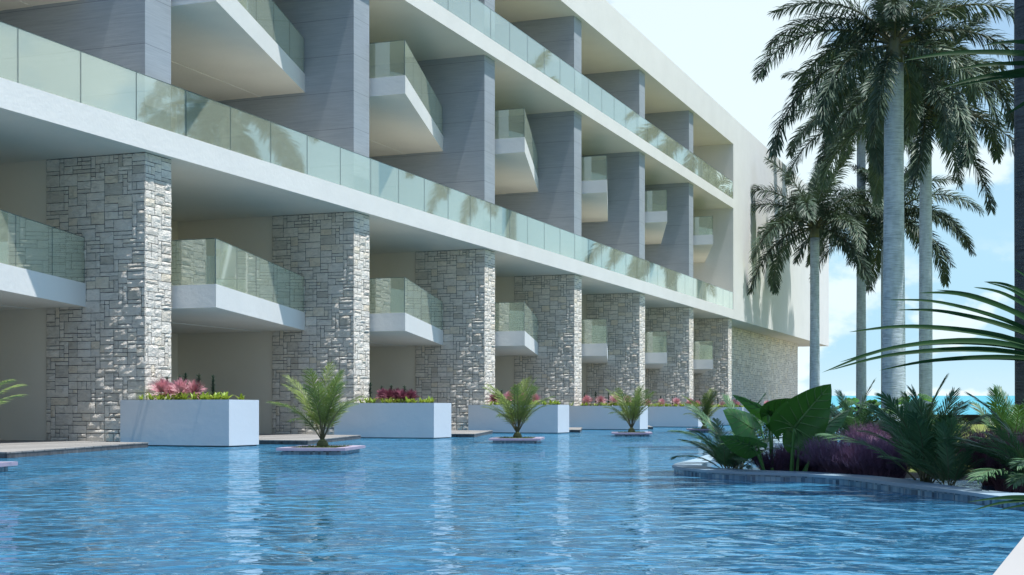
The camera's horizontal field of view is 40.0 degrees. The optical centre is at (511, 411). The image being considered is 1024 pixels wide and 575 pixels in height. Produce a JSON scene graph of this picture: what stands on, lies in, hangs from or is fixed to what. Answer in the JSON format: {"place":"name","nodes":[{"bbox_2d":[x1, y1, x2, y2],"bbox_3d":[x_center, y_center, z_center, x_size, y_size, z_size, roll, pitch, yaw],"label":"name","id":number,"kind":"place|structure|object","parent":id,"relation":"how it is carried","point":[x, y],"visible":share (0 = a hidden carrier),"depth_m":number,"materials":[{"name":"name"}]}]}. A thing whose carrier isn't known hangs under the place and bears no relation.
{"place":"outdoors","nodes":[
{"label":"outdoors","id":0,"kind":"place"},
{"bbox_2d":[0,0,828,443],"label":"hotel building","id":1,"kind":"structure","parent":0,"point":[458,204],"depth_m":41.05,"materials":[{"name":"white paint"}]},
{"bbox_2d":[0,425,1023,574],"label":"pool water","id":2,"kind":"structure","parent":0,"point":[595,502],"depth_m":10.00,"materials":[{"name":"blue liquid"}]},
{"bbox_2d":[0,461,17,471],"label":"pool island","id":3,"kind":"structure","parent":2,"relation":"in","point":[4,465],"depth_m":17.42,"materials":[{"name":"grey tile"}]},
{"bbox_2d":[0,379,26,403],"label":"young palm","id":4,"kind":"object","parent":3,"relation":"on","point":[9,388],"visible":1,"depth_m":16.78,"materials":[{"name":"green plant"}]},
{"bbox_2d":[0,442,148,457],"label":"wooden deck","id":5,"kind":"structure","parent":2,"relation":"in","point":[21,450],"depth_m":25.83,"materials":[{"name":"brown wood"}]},
{"bbox_2d":[120,400,258,446],"bbox_3d":[-6.949,0.405,30.302,2.720,1.291,1.180,0,0,21],"label":"planter box","id":6,"kind":"object","parent":2,"relation":"in","point":[204,423],"visible":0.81,"depth_m":29.75,"materials":[{"name":"paint"}]},
{"bbox_2d":[141,392,155,399],"bbox_3d":[-7.702,-0.293,30.068,0.340,0.224,0.347,0,0,25],"label":"bromeliad","id":7,"kind":"object","parent":6,"relation":"on","point":[150,397],"visible":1,"depth_m":30.03,"materials":[{"name":"green plant"}]},
{"bbox_2d":[148,377,174,399],"bbox_3d":[-7.556,-0.436,30.327,0.715,0.648,0.707,0,0,-32],"label":"flower tuft","id":8,"kind":"object","parent":6,"relation":"on","point":[159,387],"visible":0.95,"depth_m":30.24,"materials":[{"name":"pink plant"}]},
{"bbox_2d":[160,381,177,399],"bbox_3d":[-7.330,-0.402,30.182,0.495,0.511,0.607,0,0,-5],"label":"flower tuft","id":9,"kind":"object","parent":6,"relation":"on","point":[168,390],"visible":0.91,"depth_m":30.10,"materials":[{"name":"pink plant"}]},
{"bbox_2d":[166,378,194,399],"bbox_3d":[-7.105,-0.430,30.070,0.691,0.633,0.699,0,0,41],"label":"flower tuft","id":10,"kind":"object","parent":6,"relation":"on","point":[178,385],"visible":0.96,"depth_m":30.01,"materials":[{"name":"pink plant"}]},
{"bbox_2d":[181,393,188,399],"bbox_3d":[-6.972,-0.297,29.863,0.267,0.232,0.325,0,0,-19],"label":"bromeliad","id":11,"kind":"object","parent":6,"relation":"on","point":[185,396],"visible":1,"depth_m":29.84,"materials":[{"name":"green plant"}]},
{"bbox_2d":[188,392,197,399],"bbox_3d":[-6.759,-0.300,29.771,0.334,0.238,0.274,0,0,25],"label":"bromeliad","id":12,"kind":"object","parent":6,"relation":"on","point":[193,396],"visible":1,"depth_m":29.76,"materials":[{"name":"green plant"}]},
{"bbox_2d":[182,379,206,399],"bbox_3d":[-6.830,-0.431,30.081,0.687,0.578,0.559,0,0,-2],"label":"flower tuft","id":13,"kind":"object","parent":6,"relation":"on","point":[194,388],"visible":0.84,"depth_m":30.06,"materials":[{"name":"pink plant"}]},
{"bbox_2d":[196,374,201,399],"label":"dark stem plant","id":14,"kind":"object","parent":6,"relation":"on","point":[198,379],"visible":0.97,"depth_m":30.14,"materials":[{"name":"green plant"}]},
{"bbox_2d":[199,391,208,399],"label":"leafy plant","id":15,"kind":"object","parent":6,"relation":"on","point":[204,396],"visible":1,"depth_m":29.57,"materials":[{"name":"green plant"}]},
{"bbox_2d":[210,375,215,399],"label":"dark stem plant","id":16,"kind":"object","parent":6,"relation":"on","point":[213,383],"visible":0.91,"depth_m":29.99,"materials":[{"name":"green plant"}]},
{"bbox_2d":[210,392,224,399],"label":"leafy plant","id":17,"kind":"object","parent":6,"relation":"on","point":[217,395],"visible":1,"depth_m":29.52,"materials":[{"name":"green plant"}]},
{"bbox_2d":[220,392,232,399],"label":"leafy plant","id":18,"kind":"object","parent":6,"relation":"on","point":[225,397],"visible":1,"depth_m":29.50,"materials":[{"name":"green plant"}]},
{"bbox_2d":[236,393,244,399],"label":"leafy plant","id":19,"kind":"object","parent":6,"relation":"on","point":[241,397],"visible":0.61,"depth_m":30.28,"materials":[{"name":"green plant"}]},
{"bbox_2d":[259,435,360,444],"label":"wooden deck","id":20,"kind":"structure","parent":2,"relation":"in","point":[296,439],"depth_m":33.38,"materials":[{"name":"brown wood"}]},
{"bbox_2d":[276,444,364,454],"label":"pool island","id":21,"kind":"structure","parent":2,"relation":"in","point":[309,449],"depth_m":24.18,"materials":[{"name":"grey tile"}]},
{"bbox_2d":[265,362,365,447],"bbox_3d":[-3.467,-0.130,25.120,1.871,1.620,1.713,0,0,0],"label":"young palm","id":22,"kind":"object","parent":21,"relation":"on","point":[327,415],"visible":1,"depth_m":24.89,"materials":[{"name":"green plant"}]},
{"bbox_2d":[334,403,450,438],"bbox_3d":[-3.329,0.412,39.227,3.050,1.275,1.180,0,0,21],"label":"planter box","id":23,"kind":"object","parent":2,"relation":"in","point":[404,420],"visible":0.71,"depth_m":38.63,"materials":[{"name":"paint"}]},
{"bbox_2d":[368,382,372,398],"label":"dark stem plant","id":24,"kind":"object","parent":23,"relation":"on","point":[369,386],"visible":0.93,"depth_m":39.54,"materials":[{"name":"green plant"}]},
{"bbox_2d":[375,388,394,400],"bbox_3d":[-3.583,-0.413,39.084,0.600,0.528,0.671,0,0,-23],"label":"flower tuft","id":25,"kind":"object","parent":23,"relation":"on","point":[380,392],"visible":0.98,"depth_m":39.02,"materials":[{"name":"pink plant"}]},
{"bbox_2d":[382,388,395,400],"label":"flower tuft","id":26,"kind":"object","parent":23,"relation":"on","point":[389,392],"visible":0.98,"depth_m":38.98,"materials":[{"name":"pink plant"}]},
{"bbox_2d":[386,387,401,402],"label":"flower tuft","id":27,"kind":"object","parent":23,"relation":"on","point":[395,392],"visible":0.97,"depth_m":38.95,"materials":[{"name":"pink plant"}]},
{"bbox_2d":[392,389,414,402],"bbox_3d":[-3.025,-0.401,38.815,0.638,0.502,0.570,0,0,33],"label":"flower tuft","id":28,"kind":"object","parent":23,"relation":"on","point":[402,394],"visible":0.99,"depth_m":38.78,"materials":[{"name":"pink plant"}]},
{"bbox_2d":[402,389,418,402],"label":"flower tuft","id":29,"kind":"object","parent":23,"relation":"on","point":[413,393],"visible":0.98,"depth_m":38.82,"materials":[{"name":"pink plant"}]},
{"bbox_2d":[451,430,492,436],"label":"pool deck","id":30,"kind":"structure","parent":2,"relation":"in","point":[465,433],"depth_m":42.75,"materials":[{"name":"white concrete"}]},
{"bbox_2d":[489,436,544,442],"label":"pool island","id":31,"kind":"structure","parent":2,"relation":"in","point":[507,439],"depth_m":32.58,"materials":[{"name":"grey tile"}]},
{"bbox_2d":[483,376,555,437],"bbox_3d":[0.164,-0.092,33.535,1.958,1.544,1.683,0,0,28],"label":"young palm","id":32,"kind":"object","parent":31,"relation":"on","point":[519,399],"visible":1,"depth_m":33.37,"materials":[{"name":"green plant"}]},
{"bbox_2d":[468,405,568,433],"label":"planter box","id":33,"kind":"object","parent":2,"relation":"in","point":[554,419],"visible":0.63,"depth_m":47.68,"materials":[{"name":"paint"}]},
{"bbox_2d":[488,394,500,404],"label":"flower tuft","id":34,"kind":"object","parent":33,"relation":"on","point":[493,398],"visible":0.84,"depth_m":48.17,"materials":[{"name":"pink plant"}]},
{"bbox_2d":[503,391,513,401],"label":"flower tuft","id":35,"kind":"object","parent":33,"relation":"on","point":[507,394],"visible":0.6,"depth_m":48.08,"materials":[{"name":"pink plant"}]},
{"bbox_2d":[529,393,539,403],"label":"flower tuft","id":36,"kind":"object","parent":33,"relation":"on","point":[536,397],"visible":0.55,"depth_m":47.71,"materials":[{"name":"pink plant"}]},
{"bbox_2d":[569,427,581,432],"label":"wooden deck","id":37,"kind":"structure","parent":2,"relation":"in","point":[576,429],"depth_m":49.73,"materials":[{"name":"brown wood"}]},
{"bbox_2d":[569,406,647,429],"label":"planter box","id":38,"kind":"object","parent":2,"relation":"in","point":[592,417],"visible":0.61,"depth_m":56.62,"materials":[{"name":"paint"}]},
{"bbox_2d":[581,395,593,405],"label":"flower tuft","id":39,"kind":"object","parent":38,"relation":"on","point":[587,399],"visible":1,"depth_m":57.06,"materials":[{"name":"pink plant"}]},
{"bbox_2d":[595,394,607,405],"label":"flower tuft","id":40,"kind":"object","parent":38,"relation":"on","point":[600,400],"visible":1,"depth_m":56.96,"materials":[{"name":"pink plant"}]},
{"bbox_2d":[608,395,618,405],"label":"flower tuft","id":41,"kind":"object","parent":38,"relation":"on","point":[612,399],"visible":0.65,"depth_m":56.67,"materials":[{"name":"pink plant"}]},
{"bbox_2d":[612,431,651,436],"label":"pool island","id":42,"kind":"structure","parent":2,"relation":"in","point":[633,434],"depth_m":41.42,"materials":[{"name":"grey tile"}]},
{"bbox_2d":[602,385,660,432],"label":"young palm","id":43,"kind":"object","parent":42,"relation":"on","point":[632,413],"visible":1,"depth_m":42.14,"materials":[{"name":"green plant"}]},
{"bbox_2d":[648,406,702,426],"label":"planter box","id":44,"kind":"object","parent":2,"relation":"in","point":[667,417],"visible":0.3,"depth_m":65.41,"materials":[{"name":"paint"}]},
{"bbox_2d":[659,399,666,404],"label":"flower tuft","id":45,"kind":"object","parent":44,"relation":"on","point":[662,401],"visible":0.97,"depth_m":65.85,"materials":[{"name":"pink plant"}]},
{"bbox_2d":[671,397,680,406],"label":"flower tuft","id":46,"kind":"object","parent":44,"relation":"on","point":[675,400],"visible":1,"depth_m":65.69,"materials":[{"name":"pink plant"}]},
{"bbox_2d":[686,428,715,431],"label":"pool island","id":47,"kind":"structure","parent":2,"relation":"in","point":[699,429],"depth_m":49.92,"materials":[{"name":"grey tile"}]},
{"bbox_2d":[681,388,725,428],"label":"young palm","id":48,"kind":"object","parent":47,"relation":"on","point":[708,408],"visible":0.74,"depth_m":50.62,"materials":[{"name":"green plant"}]},
{"bbox_2d":[704,407,746,424],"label":"planter box","id":49,"kind":"object","parent":2,"relation":"in","point":[719,414],"visible":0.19,"depth_m":74.34,"materials":[{"name":"paint"}]},
{"bbox_2d":[672,434,1023,510],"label":"pool kerb","id":50,"kind":"structure","parent":2,"relation":"in","point":[696,467],"depth_m":14.19,"materials":[{"name":"paint"}]},
{"bbox_2d":[755,417,768,441],"bbox_3d":[5.423,0.257,30.044,0.992,0.936,1.216,0,0,38],"label":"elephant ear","id":51,"kind":"object","parent":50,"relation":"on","point":[762,433],"visible":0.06,"depth_m":29.94},
{"bbox_2d":[753,415,782,437],"bbox_3d":[6.490,0.312,33.980,2.400,0.766,2.103,0,0,0],"label":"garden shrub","id":52,"kind":"object","parent":50,"relation":"on","point":[764,427],"visible":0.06,"depth_m":34.04,"materials":[{"name":"green plant"}]},
{"bbox_2d":[993,537,1023,574],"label":"pool ledge","id":53,"kind":"object","parent":2,"relation":"in","point":[1012,563],"depth_m":5.53,"materials":[{"name":"paint"}]},
{"bbox_2d":[606,0,1014,395],"label":"sky","id":54,"kind":"structure","parent":0,"point":[716,43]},
{"bbox_2d":[836,420,899,443],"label":"ornamental grass","id":55,"kind":"object","parent":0,"point":[872,429],"depth_m":23.80,"materials":[{"name":"purple plant"}]},
{"bbox_2d":[863,399,892,421],"bbox_3d":[9.334,0.204,36.129,1.089,1.044,1.160,0,0,-10],"label":"elephant ear","id":56,"kind":"object","parent":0,"point":[877,402],"visible":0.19,"depth_m":35.88},
{"bbox_2d":[896,393,934,407],"bbox_3d":[10.528,0.124,36.977,1.367,1.203,1.403,0,0,0],"label":"elephant ear","id":57,"kind":"object","parent":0,"point":[927,398],"visible":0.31,"depth_m":36.61},
{"bbox_2d":[841,424,995,480],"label":"lawn","id":58,"kind":"structure","parent":0,"point":[914,473],"depth_m":16.50,"materials":[{"name":"plant"}]},
{"bbox_2d":[667,393,781,468],"bbox_3d":[2.773,0.251,17.790,1.709,1.011,1.334,0,0,0],"label":"areca palm","id":59,"kind":"object","parent":58,"relation":"on","point":[708,420],"visible":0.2,"depth_m":17.95,"materials":[{"name":"green plant"}]},
{"bbox_2d":[670,418,779,469],"bbox_3d":[2.556,0.411,16.425,1.097,0.689,1.314,0,0,-39],"label":"areca palm","id":60,"kind":"object","parent":58,"relation":"on","point":[724,455],"visible":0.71,"depth_m":16.39,"materials":[{"name":"green plant"}]},
{"bbox_2d":[741,445,806,470],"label":"ornamental grass","id":61,"kind":"object","parent":58,"relation":"on","point":[781,464],"depth_m":16.19,"materials":[{"name":"plant"}]},
{"bbox_2d":[719,384,849,470],"bbox_3d":[3.108,0.243,15.873,1.355,1.094,1.330,0,0,16],"label":"elephant ear","id":62,"kind":"object","parent":58,"relation":"on","point":[796,420],"visible":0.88,"depth_m":15.80},
{"bbox_2d":[774,438,825,471],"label":"ornamental grass","id":63,"kind":"object","parent":58,"relation":"on","point":[815,468],"depth_m":16.49,"materials":[{"name":"purple plant"}]},
{"bbox_2d":[747,147,883,388],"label":"royal palm","id":64,"kind":"object","parent":58,"relation":"on","point":[809,208],"visible":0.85,"depth_m":89.51,"materials":[{"name":"green plant"}]},
{"bbox_2d":[793,432,894,473],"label":"ornamental grass","id":65,"kind":"object","parent":58,"relation":"on","point":[820,449],"depth_m":15.23,"materials":[{"name":"purple plant"}]},
{"bbox_2d":[831,397,873,413],"bbox_3d":[7.881,0.195,33.002,1.038,1.062,1.045,0,0,-14],"label":"elephant ear","id":66,"kind":"object","parent":58,"relation":"on","point":[853,400],"visible":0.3,"depth_m":32.84},
{"bbox_2d":[780,46,938,420],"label":"royal palm","id":67,"kind":"object","parent":58,"relation":"on","point":[809,126],"visible":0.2,"depth_m":96.74,"materials":[{"name":"green plant"}]},
{"bbox_2d":[830,378,902,446],"bbox_3d":[6.188,0.078,25.105,2.084,1.361,1.912,0,0,-25],"label":"areca palm","id":68,"kind":"object","parent":58,"relation":"on","point":[850,418],"visible":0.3,"depth_m":24.82,"materials":[{"name":"green plant"}]},
{"bbox_2d":[821,433,913,478],"bbox_3d":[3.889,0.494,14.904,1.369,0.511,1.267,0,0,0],"label":"ornamental grass","id":69,"kind":"object","parent":58,"relation":"on","point":[872,464],"depth_m":14.67,"materials":[{"name":"purple plant"}]},
{"bbox_2d":[840,405,899,433],"bbox_3d":[6.851,0.285,26.991,1.250,0.823,1.028,0,0,15],"label":"garden shrub","id":70,"kind":"object","parent":58,"relation":"on","point":[870,417],"visible":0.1,"depth_m":26.92,"materials":[{"name":"green plant"}]},
{"bbox_2d":[749,0,1013,422],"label":"royal palm","id":71,"kind":"object","parent":58,"relation":"on","point":[894,116],"visible":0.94,"depth_m":46.32,"materials":[{"name":"green plant"}]},
{"bbox_2d":[791,162,984,407],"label":"royal palm","id":72,"kind":"object","parent":58,"relation":"on","point":[875,256],"visible":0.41,"depth_m":93.53,"materials":[{"name":"green plant"}]},
{"bbox_2d":[815,0,1013,413],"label":"royal palm","id":73,"kind":"object","parent":58,"relation":"on","point":[966,125],"visible":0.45,"depth_m":73.66,"materials":[{"name":"green plant"}]},
{"bbox_2d":[883,391,947,429],"bbox_3d":[7.811,0.182,27.039,1.582,1.152,1.943,0,0,0],"label":"areca palm","id":74,"kind":"object","parent":58,"relation":"on","point":[905,397],"visible":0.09,"depth_m":26.71,"materials":[{"name":"green plant"}]},
{"bbox_2d":[815,373,1021,482],"bbox_3d":[4.053,0.184,13.663,1.756,1.145,1.564,0,0,-27],"label":"areca palm","id":75,"kind":"object","parent":58,"relation":"on","point":[916,423],"visible":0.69,"depth_m":13.60,"materials":[{"name":"green plant"}]},
{"bbox_2d":[824,40,1023,510],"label":"fan palm","id":76,"kind":"object","parent":58,"relation":"on","point":[1017,344],"visible":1,"depth_m":11.23,"materials":[{"name":"green plant"}]},
{"bbox_2d":[877,415,991,485],"bbox_3d":[4.028,0.390,13.059,0.819,0.726,1.033,0,0,-43],"label":"areca palm","id":77,"kind":"object","parent":58,"relation":"on","point":[949,465],"visible":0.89,"depth_m":12.85,"materials":[{"name":"green plant"}]},
{"bbox_2d":[934,413,967,428],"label":"garden shrub","id":78,"kind":"object","parent":58,"relation":"on","point":[959,422],"visible":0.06,"depth_m":43.80,"materials":[{"name":"green plant"}]},
{"bbox_2d":[932,415,997,423],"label":"garden wall","id":79,"kind":"structure","parent":58,"relation":"on","point":[970,417],"depth_m":70.00,"materials":[{"name":"green plant"}]},
{"bbox_2d":[931,384,1023,439],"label":"areca palm","id":80,"kind":"object","parent":58,"relation":"on","point":[1002,409],"visible":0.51,"depth_m":18.82,"materials":[{"name":"green plant"}]},
{"bbox_2d":[942,391,1023,489],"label":"areca palm","id":81,"kind":"object","parent":58,"relation":"on","point":[1015,461],"visible":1,"depth_m":12.09,"materials":[{"name":"green plant"}]},
{"bbox_2d":[954,421,1023,491],"bbox_3d":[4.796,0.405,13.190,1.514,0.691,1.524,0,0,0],"label":"ornamental grass","id":82,"kind":"object","parent":58,"relation":"on","point":[999,483],"depth_m":13.06,"materials":[{"name":"plant"}]},
{"bbox_2d":[1014,0,1023,419],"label":"royal palm","id":83,"kind":"object","parent":58,"relation":"on","point":[1019,175],"visible":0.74,"depth_m":24.88,"materials":[{"name":"green plant"}]},
{"bbox_2d":[831,396,1014,420],"bbox_3d":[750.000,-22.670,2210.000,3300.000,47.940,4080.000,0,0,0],"label":"sea","id":84,"kind":"structure","parent":0,"point":[971,411],"depth_m":673.65,"materials":[{"name":"liquid"}]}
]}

